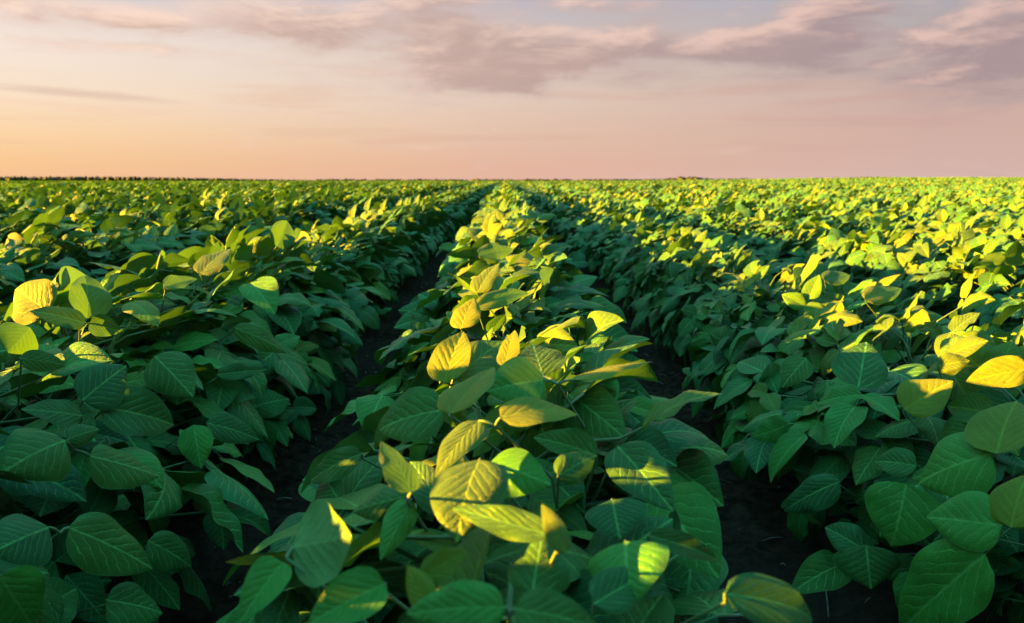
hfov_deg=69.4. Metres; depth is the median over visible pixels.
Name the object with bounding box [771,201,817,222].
soybean plant
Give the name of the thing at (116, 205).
soybean plant
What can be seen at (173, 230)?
soybean plant
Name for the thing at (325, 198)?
soybean plant
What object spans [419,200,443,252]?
soybean plant
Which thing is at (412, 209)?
soybean plant
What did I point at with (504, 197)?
soybean plant
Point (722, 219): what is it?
soybean plant
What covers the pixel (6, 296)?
soybean plant
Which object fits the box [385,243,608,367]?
soybean plant
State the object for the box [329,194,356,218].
soybean plant
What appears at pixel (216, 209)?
soybean plant
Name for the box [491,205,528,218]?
soybean plant
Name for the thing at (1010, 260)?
soybean plant
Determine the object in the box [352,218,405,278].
soybean plant
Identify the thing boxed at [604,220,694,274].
soybean plant
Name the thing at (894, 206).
soybean plant
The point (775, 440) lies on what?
soybean plant
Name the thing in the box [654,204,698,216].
soybean plant
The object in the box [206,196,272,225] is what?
soybean plant
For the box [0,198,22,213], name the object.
soybean plant
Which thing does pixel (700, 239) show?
soybean plant
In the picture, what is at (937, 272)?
soybean plant
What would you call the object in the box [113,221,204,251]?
soybean plant
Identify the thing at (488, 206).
soybean plant
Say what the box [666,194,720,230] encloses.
soybean plant
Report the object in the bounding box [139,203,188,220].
soybean plant
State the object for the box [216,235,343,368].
soybean plant
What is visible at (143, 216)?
soybean plant
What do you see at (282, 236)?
soybean plant
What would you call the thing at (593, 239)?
soybean plant
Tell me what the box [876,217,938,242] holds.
soybean plant
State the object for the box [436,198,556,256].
soybean plant
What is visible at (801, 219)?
soybean plant
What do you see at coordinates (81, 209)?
soybean plant
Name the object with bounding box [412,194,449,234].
soybean plant
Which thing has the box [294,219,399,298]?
soybean plant
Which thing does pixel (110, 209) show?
soybean plant
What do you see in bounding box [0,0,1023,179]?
sky
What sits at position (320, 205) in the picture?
soybean plant
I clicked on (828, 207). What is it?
soybean plant
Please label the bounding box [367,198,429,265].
soybean plant
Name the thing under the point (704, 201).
soybean plant
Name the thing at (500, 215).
soybean plant
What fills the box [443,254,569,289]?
soybean plant
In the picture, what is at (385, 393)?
soybean plant
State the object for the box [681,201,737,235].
soybean plant
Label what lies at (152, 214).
soybean plant
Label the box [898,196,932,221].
soybean plant
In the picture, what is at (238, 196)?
soybean plant
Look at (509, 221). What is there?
soybean plant
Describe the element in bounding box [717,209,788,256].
soybean plant
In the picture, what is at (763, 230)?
soybean plant
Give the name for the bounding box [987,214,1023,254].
soybean plant
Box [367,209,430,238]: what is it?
soybean plant
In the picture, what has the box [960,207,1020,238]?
soybean plant
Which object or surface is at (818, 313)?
soybean plant
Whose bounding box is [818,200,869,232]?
soybean plant
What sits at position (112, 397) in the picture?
soybean plant
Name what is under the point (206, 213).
soybean plant
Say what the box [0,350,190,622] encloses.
soybean plant
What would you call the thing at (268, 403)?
soybean plant
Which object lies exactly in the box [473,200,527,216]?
soybean plant
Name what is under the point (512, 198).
soybean plant
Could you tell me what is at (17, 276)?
soybean plant
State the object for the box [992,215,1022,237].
soybean plant
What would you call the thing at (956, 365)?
soybean plant
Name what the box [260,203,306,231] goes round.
soybean plant
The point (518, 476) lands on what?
soybean plant
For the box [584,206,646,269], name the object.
soybean plant
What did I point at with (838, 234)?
soybean plant
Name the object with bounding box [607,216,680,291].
soybean plant
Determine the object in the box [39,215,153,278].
soybean plant
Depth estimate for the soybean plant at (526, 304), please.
1.33 m
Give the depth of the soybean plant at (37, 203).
4.53 m
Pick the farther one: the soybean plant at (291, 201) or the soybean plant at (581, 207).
the soybean plant at (581, 207)
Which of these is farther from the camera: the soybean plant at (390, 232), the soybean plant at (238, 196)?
the soybean plant at (238, 196)
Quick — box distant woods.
[0,176,891,180]
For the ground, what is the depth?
1.34 m
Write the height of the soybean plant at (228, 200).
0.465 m
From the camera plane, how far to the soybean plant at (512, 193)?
6.23 m
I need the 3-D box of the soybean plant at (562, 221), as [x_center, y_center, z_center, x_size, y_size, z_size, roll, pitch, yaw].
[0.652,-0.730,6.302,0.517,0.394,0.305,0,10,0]
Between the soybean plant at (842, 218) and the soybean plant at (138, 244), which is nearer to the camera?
the soybean plant at (138, 244)
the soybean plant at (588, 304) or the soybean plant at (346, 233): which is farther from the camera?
the soybean plant at (346, 233)
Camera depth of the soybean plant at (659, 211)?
6.36 m
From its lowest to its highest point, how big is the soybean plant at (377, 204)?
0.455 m
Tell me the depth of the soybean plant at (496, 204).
4.70 m
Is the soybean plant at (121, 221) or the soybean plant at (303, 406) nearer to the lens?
the soybean plant at (303, 406)
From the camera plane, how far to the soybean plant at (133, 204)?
5.53 m
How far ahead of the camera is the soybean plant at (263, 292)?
1.42 m
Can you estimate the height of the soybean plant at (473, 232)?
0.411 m
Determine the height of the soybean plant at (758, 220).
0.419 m
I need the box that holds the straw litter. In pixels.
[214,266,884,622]
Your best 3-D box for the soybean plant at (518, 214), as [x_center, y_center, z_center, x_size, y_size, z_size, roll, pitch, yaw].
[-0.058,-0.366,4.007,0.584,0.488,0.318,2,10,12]
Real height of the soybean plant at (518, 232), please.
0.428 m
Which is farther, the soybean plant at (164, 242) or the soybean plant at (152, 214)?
the soybean plant at (152, 214)
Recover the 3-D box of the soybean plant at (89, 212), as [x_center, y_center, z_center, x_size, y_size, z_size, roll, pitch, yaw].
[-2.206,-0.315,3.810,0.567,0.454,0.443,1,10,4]
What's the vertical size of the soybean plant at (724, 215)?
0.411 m
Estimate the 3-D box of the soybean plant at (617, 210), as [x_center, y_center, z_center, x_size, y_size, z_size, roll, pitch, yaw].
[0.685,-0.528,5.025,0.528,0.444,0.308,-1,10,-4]
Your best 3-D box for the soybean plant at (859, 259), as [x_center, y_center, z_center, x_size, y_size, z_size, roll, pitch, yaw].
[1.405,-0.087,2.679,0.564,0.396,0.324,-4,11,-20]
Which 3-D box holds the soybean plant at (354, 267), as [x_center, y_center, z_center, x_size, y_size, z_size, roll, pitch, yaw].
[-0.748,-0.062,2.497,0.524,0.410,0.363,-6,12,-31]
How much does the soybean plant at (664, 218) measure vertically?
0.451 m
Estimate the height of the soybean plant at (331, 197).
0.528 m
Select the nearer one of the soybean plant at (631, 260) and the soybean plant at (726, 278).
the soybean plant at (726, 278)
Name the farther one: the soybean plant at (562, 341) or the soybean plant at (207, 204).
the soybean plant at (207, 204)
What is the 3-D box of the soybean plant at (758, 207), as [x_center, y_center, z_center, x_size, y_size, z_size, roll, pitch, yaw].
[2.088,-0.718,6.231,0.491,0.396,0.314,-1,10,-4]
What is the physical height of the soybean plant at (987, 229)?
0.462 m
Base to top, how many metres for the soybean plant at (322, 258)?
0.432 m
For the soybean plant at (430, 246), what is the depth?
4.71 m
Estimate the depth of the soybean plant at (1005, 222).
3.21 m
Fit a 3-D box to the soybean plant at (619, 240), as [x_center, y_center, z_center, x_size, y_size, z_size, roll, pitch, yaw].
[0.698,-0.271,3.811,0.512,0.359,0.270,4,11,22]
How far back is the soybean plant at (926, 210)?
5.15 m
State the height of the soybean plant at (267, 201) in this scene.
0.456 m
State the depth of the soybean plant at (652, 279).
2.67 m
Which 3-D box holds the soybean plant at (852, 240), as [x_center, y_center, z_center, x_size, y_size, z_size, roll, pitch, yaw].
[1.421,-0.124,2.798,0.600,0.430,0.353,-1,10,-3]
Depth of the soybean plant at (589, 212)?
5.73 m
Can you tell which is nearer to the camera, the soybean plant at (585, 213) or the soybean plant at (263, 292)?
the soybean plant at (263, 292)
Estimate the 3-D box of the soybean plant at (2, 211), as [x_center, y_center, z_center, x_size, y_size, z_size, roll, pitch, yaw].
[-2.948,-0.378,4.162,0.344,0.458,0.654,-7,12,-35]
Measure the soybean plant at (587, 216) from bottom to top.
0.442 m
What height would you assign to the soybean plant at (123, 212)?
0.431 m
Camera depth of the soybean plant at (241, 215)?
3.77 m
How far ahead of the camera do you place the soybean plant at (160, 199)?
4.66 m
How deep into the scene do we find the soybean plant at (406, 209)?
4.84 m
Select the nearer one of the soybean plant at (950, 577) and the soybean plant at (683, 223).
the soybean plant at (950, 577)
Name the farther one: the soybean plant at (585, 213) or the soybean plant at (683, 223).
the soybean plant at (585, 213)
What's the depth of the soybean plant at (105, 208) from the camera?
5.16 m
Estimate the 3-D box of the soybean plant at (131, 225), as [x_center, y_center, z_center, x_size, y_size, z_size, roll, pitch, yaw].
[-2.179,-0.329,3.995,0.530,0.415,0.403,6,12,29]
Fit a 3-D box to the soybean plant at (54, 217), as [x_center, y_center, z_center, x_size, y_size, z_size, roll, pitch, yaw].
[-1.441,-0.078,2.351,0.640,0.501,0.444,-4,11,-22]
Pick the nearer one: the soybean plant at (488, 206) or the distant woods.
the soybean plant at (488, 206)
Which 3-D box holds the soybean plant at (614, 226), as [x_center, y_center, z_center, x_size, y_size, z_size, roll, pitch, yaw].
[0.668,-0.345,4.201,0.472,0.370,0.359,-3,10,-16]
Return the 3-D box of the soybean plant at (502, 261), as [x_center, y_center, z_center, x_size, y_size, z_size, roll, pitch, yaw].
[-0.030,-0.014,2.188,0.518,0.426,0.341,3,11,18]
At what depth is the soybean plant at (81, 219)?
3.42 m
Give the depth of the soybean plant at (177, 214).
4.53 m
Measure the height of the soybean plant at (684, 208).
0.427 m
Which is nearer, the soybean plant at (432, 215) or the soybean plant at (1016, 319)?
the soybean plant at (1016, 319)
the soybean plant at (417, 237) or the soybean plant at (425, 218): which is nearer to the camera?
the soybean plant at (417, 237)
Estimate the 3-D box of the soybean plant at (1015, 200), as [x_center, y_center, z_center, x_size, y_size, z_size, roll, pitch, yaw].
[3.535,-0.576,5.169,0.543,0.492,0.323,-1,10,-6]
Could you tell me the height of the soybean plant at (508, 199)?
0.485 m
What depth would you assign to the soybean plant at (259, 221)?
3.75 m
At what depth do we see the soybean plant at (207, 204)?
5.43 m
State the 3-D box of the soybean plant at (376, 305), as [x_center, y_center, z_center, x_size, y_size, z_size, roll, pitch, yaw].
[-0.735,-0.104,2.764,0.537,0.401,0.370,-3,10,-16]
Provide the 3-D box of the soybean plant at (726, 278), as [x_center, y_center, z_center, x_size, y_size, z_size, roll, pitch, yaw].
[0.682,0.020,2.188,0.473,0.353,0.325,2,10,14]
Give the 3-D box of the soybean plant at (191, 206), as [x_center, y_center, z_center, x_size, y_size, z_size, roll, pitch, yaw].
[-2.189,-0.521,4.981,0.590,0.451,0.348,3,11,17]
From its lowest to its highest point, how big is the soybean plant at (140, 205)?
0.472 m
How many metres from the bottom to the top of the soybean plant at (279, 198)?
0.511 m
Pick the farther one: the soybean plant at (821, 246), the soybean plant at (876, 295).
the soybean plant at (821, 246)
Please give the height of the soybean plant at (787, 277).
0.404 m
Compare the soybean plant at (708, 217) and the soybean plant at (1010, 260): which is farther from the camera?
the soybean plant at (708, 217)
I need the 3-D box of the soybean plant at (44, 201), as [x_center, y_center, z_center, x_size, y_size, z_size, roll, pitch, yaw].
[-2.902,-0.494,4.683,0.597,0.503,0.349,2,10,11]
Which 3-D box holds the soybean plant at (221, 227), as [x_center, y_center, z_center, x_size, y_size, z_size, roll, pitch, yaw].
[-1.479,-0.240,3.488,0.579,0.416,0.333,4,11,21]
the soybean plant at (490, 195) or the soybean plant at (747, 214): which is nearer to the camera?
the soybean plant at (747, 214)
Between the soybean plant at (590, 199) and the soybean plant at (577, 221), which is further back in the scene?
the soybean plant at (590, 199)
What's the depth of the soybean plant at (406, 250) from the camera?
3.77 m
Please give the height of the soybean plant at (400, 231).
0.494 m
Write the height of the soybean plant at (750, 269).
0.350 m
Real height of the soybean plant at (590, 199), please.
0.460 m
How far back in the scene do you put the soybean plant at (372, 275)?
2.74 m
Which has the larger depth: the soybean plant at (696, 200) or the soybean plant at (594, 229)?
the soybean plant at (696, 200)
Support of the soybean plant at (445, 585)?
on the ground
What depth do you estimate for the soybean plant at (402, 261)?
3.16 m
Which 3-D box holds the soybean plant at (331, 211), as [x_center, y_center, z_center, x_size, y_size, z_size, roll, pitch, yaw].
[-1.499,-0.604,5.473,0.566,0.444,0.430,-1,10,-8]
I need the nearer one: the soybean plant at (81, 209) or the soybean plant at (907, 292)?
the soybean plant at (907, 292)
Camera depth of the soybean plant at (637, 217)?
4.04 m
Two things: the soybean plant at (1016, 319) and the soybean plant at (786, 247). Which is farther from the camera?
the soybean plant at (786, 247)
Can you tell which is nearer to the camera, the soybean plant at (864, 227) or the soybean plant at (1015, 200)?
the soybean plant at (864, 227)
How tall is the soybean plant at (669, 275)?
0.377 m
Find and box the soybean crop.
[0,176,1023,622]
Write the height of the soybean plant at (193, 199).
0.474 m
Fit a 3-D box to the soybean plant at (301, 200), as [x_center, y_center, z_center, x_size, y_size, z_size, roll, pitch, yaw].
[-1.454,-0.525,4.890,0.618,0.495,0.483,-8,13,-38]
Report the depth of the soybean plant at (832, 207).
4.90 m
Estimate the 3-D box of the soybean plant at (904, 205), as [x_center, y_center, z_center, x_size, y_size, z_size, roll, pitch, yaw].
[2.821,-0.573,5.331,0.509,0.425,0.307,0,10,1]
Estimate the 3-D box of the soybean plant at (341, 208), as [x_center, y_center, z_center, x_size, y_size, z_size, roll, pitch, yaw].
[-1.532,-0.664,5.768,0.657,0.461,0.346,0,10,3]
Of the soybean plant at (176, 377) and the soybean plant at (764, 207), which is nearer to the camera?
the soybean plant at (176, 377)
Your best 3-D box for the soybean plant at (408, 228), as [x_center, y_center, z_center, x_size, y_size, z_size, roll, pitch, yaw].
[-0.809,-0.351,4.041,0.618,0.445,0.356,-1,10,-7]
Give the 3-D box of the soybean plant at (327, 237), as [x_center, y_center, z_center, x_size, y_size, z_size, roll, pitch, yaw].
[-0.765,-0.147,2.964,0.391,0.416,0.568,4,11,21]
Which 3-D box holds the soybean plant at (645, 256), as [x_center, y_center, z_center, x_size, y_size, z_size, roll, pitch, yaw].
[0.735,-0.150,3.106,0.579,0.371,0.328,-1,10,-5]
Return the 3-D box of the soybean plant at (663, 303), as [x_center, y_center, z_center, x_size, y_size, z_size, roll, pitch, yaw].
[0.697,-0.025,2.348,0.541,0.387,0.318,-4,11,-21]
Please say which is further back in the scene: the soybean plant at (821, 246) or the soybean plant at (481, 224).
the soybean plant at (481, 224)
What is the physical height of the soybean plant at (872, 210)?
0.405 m
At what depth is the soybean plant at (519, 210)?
4.42 m
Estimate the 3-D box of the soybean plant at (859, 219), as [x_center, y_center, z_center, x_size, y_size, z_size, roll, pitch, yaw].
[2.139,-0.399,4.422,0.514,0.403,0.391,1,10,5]
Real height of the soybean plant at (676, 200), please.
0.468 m
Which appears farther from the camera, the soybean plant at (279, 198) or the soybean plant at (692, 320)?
the soybean plant at (279, 198)
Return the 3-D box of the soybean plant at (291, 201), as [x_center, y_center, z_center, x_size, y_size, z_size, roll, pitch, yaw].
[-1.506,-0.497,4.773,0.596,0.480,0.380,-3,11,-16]
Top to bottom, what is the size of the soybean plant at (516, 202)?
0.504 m
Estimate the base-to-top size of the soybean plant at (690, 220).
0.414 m
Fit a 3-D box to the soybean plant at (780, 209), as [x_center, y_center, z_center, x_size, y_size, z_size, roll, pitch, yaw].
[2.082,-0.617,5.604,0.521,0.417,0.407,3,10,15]
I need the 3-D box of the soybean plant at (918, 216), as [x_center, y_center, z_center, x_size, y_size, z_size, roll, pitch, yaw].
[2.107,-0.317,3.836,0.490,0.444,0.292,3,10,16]
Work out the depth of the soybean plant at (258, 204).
4.40 m
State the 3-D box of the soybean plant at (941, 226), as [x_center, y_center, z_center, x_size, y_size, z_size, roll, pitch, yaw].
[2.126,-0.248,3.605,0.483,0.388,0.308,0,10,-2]
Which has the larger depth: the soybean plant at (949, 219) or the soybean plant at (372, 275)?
the soybean plant at (949, 219)
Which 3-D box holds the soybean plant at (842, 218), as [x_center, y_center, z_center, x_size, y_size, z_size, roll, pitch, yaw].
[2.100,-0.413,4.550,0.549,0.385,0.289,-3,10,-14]
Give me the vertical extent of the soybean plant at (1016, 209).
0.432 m
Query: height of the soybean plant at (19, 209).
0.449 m
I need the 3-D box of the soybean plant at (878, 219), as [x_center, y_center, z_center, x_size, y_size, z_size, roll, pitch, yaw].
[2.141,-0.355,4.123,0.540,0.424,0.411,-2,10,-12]
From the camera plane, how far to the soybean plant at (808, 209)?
5.17 m
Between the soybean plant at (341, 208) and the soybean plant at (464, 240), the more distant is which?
the soybean plant at (341, 208)
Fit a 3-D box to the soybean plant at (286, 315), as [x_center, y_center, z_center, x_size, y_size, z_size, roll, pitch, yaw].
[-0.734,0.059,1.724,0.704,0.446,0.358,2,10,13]
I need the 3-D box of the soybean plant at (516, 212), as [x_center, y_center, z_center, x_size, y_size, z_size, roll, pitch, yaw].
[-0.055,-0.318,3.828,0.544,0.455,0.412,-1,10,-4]
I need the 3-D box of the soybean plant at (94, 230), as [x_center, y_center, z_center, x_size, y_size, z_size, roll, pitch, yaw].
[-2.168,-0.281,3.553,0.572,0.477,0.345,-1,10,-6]
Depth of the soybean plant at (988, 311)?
1.90 m
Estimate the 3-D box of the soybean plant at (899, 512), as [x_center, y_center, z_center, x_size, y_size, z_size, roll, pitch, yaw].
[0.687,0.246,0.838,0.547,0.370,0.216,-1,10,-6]
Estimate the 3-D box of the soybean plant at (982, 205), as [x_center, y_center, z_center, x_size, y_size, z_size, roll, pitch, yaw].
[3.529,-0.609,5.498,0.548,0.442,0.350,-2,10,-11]
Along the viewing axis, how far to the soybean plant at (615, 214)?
4.71 m
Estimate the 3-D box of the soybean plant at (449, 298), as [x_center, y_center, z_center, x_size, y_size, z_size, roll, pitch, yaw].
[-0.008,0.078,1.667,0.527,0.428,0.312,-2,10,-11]
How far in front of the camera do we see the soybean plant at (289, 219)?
4.31 m
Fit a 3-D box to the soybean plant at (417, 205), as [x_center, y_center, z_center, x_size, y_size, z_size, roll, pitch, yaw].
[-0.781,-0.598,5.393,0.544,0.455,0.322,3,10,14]
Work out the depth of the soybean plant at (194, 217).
3.58 m
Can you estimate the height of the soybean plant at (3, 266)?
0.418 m
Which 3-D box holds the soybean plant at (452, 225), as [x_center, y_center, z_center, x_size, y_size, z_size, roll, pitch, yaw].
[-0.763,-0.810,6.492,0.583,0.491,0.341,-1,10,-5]
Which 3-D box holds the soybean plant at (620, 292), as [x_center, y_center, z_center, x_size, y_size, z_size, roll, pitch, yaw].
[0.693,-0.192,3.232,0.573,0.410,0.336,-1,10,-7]
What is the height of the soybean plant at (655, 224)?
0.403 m
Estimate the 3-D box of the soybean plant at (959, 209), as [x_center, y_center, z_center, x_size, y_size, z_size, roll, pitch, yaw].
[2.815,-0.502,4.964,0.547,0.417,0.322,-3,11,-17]
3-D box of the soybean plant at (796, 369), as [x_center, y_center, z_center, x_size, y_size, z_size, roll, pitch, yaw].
[0.699,0.172,1.264,0.661,0.379,0.337,1,10,5]
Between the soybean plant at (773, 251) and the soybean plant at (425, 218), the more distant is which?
the soybean plant at (425, 218)
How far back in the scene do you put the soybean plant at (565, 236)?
5.97 m
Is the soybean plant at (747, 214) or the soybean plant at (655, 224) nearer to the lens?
the soybean plant at (655, 224)
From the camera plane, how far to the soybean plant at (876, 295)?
1.36 m
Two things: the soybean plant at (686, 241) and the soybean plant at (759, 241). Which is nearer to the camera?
the soybean plant at (686, 241)
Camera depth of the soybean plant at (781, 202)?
5.94 m
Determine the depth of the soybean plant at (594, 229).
4.62 m
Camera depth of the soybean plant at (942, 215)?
3.72 m
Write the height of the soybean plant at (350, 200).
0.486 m
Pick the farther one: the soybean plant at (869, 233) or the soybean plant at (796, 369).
the soybean plant at (869, 233)
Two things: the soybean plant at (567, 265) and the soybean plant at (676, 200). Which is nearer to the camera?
the soybean plant at (567, 265)
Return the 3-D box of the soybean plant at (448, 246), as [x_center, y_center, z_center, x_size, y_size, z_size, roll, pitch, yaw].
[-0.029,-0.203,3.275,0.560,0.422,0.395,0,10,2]
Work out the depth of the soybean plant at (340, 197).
6.11 m
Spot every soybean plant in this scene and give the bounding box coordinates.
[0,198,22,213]
[0,204,41,224]
[0,206,15,214]
[0,206,94,237]
[0,207,64,245]
[0,207,156,286]
[0,210,52,252]
[0,212,56,234]
[0,224,108,287]
[0,246,78,331]
[0,250,16,305]
[0,263,20,288]
[0,266,268,523]
[0,267,289,470]
[0,276,274,549]
[0,322,267,622]
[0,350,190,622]
[1,198,61,217]
[6,226,165,286]
[9,249,309,472]
[28,194,42,209]
[39,194,74,215]
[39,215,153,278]
[46,204,118,232]
[50,198,98,216]
[52,252,316,465]
[58,203,97,240]
[63,194,104,216]
[64,225,188,256]
[71,212,135,227]
[75,206,131,225]
[77,202,116,212]
[84,196,127,219]
[89,203,131,215]
[90,220,362,404]
[94,208,154,226]
[107,224,208,254]
[112,196,142,210]
[113,198,154,211]
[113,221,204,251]
[120,241,343,414]
[125,198,150,227]
[129,204,180,229]
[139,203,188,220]
[143,207,185,228]
[151,198,216,250]
[152,193,199,221]
[154,212,221,238]
[160,203,223,219]
[172,228,363,394]
[178,235,379,358]
[179,201,204,217]
[180,197,224,218]
[181,210,244,244]
[191,195,269,245]
[196,197,247,210]
[200,188,228,215]
[200,199,228,209]
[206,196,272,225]
[208,196,271,232]
[211,193,264,206]
[211,234,373,350]
[212,217,250,244]
[215,330,727,622]
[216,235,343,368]
[219,207,278,224]
[222,187,238,209]
[226,367,742,622]
[238,501,811,622]
[243,196,273,203]
[248,199,313,229]
[251,203,297,231]
[256,232,381,332]
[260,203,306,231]
[269,192,331,225]
[274,194,325,224]
[274,197,318,224]
[277,228,387,319]
[279,188,332,221]
[281,230,391,332]
[281,298,695,622]
[288,192,330,222]
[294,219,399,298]
[303,216,415,303]
[307,222,404,285]
[310,188,357,219]
[310,199,347,218]
[311,226,380,310]
[314,191,359,218]
[315,187,342,220]
[319,203,339,222]
[321,275,627,434]
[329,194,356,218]
[339,204,411,284]
[342,206,419,258]
[343,192,366,215]
[348,263,668,544]
[351,198,426,275]
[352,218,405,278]
[353,214,419,278]
[354,275,637,427]
[366,202,431,265]
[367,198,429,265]
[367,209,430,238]
[368,197,437,262]
[369,211,424,270]
[369,288,722,560]
[371,198,433,262]
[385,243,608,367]
[391,202,440,253]
[394,250,598,361]
[396,198,438,253]
[397,267,626,428]
[402,197,444,252]
[409,228,609,303]
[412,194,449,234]
[414,199,439,255]
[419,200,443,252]
[424,192,457,239]
[425,201,447,244]
[435,214,590,287]
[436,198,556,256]
[437,226,533,281]
[438,239,577,288]
[439,218,546,250]
[442,220,566,262]
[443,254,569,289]
[446,208,548,256]
[452,199,541,243]
[454,205,536,236]
[455,209,537,247]
[465,187,527,220]
[465,200,522,223]
[467,210,524,232]
[468,228,565,272]
[469,192,521,217]
[470,190,535,218]
[471,192,526,219]
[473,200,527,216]
[477,203,524,217]
[481,195,519,209]
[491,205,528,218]
[491,234,511,264]
[493,202,499,208]
[506,195,542,223]
[558,203,614,242]
[558,212,595,228]
[560,195,608,235]
[562,201,608,242]
[565,201,612,242]
[566,198,621,251]
[566,205,617,233]
[569,203,620,251]
[571,202,621,230]
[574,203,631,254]
[575,208,632,235]
[576,202,628,250]
[577,213,644,254]
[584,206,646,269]
[584,214,623,259]
[589,218,643,276]
[591,212,632,232]
[592,215,672,287]
[598,212,666,267]
[600,227,648,282]
[603,222,696,302]
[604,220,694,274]
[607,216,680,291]
[614,227,701,281]
[622,230,734,316]
[622,235,739,315]
[626,233,731,315]
[631,241,785,352]
[634,244,785,335]
[643,245,792,356]
[647,194,683,222]
[653,194,681,223]
[654,200,707,223]
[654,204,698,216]
[659,198,700,226]
[661,256,790,359]
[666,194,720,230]
[667,197,719,230]
[670,197,699,218]
[673,205,735,227]
[678,254,898,410]
[678,261,794,375]
[679,208,720,227]
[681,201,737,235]
[687,270,950,417]
[693,210,737,231]
[694,204,768,238]
[702,208,755,232]
[707,209,771,239]
[707,269,1023,484]
[709,251,865,342]
[714,312,1019,482]
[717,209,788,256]
[718,274,966,433]
[718,321,1023,550]
[727,209,790,248]
[728,207,796,256]
[728,215,815,255]
[743,222,803,283]
[750,204,775,212]
[754,196,777,215]
[755,198,783,228]
[757,221,846,260]
[762,202,802,222]
[763,211,841,273]
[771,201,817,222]
[772,202,827,229]
[775,215,862,284]
[776,227,863,281]
[784,201,842,221]
[784,336,1023,608]
[791,200,832,225]
[794,209,850,224]
[803,231,888,289]
[807,197,844,222]
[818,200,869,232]
[820,229,926,288]
[824,223,951,319]
[828,214,871,231]
[840,235,960,327]
[842,205,915,236]
[842,211,884,236]
[845,203,887,215]
[856,210,927,234]
[857,202,903,215]
[864,212,988,327]
[865,355,1023,622]
[867,199,913,225]
[869,202,907,225]
[870,244,1022,328]
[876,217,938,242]
[882,207,941,244]
[891,209,954,252]
[896,234,1023,326]
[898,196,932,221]
[898,401,1023,622]
[899,198,942,216]
[916,222,983,239]
[916,241,1023,325]
[926,206,968,223]
[931,213,987,225]
[935,211,1021,261]
[942,205,1000,226]
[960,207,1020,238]
[960,264,1023,327]
[964,202,1011,217]
[969,295,1023,331]
[971,211,1023,237]
[982,203,1023,221]
[983,194,1023,221]
[986,214,1023,248]
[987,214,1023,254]
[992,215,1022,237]
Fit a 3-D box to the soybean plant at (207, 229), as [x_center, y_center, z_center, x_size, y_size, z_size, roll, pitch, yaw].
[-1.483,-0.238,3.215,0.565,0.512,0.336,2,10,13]
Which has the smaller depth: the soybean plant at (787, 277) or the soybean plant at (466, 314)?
the soybean plant at (466, 314)
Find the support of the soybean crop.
on the ground
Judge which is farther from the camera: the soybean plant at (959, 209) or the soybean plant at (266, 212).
the soybean plant at (959, 209)
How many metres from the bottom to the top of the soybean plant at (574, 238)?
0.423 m
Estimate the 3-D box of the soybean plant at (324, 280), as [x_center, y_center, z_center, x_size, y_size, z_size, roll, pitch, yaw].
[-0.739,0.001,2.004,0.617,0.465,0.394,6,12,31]
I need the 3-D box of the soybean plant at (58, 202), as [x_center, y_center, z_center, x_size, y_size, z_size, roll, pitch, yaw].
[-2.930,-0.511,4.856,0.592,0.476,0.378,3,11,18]
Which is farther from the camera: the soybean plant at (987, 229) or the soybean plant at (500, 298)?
the soybean plant at (987, 229)
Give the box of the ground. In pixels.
[0,180,1023,622]
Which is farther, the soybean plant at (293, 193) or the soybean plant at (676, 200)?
the soybean plant at (676, 200)
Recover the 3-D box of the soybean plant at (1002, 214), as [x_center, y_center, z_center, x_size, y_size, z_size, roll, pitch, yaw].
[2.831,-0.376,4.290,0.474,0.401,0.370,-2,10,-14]
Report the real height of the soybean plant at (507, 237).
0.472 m
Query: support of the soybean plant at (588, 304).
on the ground
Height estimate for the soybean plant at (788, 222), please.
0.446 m
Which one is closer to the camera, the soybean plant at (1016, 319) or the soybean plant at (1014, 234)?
the soybean plant at (1016, 319)
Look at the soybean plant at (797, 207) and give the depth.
5.41 m
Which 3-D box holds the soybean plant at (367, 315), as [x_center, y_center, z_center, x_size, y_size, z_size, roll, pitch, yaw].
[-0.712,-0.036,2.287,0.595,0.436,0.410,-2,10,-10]
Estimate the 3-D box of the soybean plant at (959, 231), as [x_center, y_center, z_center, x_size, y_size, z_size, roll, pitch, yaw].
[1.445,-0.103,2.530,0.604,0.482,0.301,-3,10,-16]
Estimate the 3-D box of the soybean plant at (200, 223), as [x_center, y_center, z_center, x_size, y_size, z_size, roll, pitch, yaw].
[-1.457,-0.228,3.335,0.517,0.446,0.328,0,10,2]
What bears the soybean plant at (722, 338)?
on the ground
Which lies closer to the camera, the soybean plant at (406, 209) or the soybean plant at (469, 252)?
the soybean plant at (469, 252)
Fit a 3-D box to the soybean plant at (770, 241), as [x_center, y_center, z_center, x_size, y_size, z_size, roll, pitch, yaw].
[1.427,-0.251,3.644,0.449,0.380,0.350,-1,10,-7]
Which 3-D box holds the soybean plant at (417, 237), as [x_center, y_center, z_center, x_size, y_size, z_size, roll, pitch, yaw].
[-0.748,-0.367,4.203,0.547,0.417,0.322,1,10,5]
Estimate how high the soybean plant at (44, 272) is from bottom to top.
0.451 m
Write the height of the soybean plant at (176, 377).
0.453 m
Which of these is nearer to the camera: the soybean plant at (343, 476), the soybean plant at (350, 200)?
the soybean plant at (343, 476)
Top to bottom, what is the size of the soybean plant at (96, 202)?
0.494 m
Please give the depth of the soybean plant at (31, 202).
4.42 m
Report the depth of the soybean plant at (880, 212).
5.69 m
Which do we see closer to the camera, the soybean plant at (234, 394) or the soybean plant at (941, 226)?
the soybean plant at (234, 394)
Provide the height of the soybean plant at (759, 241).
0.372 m
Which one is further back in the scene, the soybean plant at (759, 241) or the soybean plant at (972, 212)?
the soybean plant at (972, 212)
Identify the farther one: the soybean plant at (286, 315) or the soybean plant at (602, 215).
the soybean plant at (602, 215)

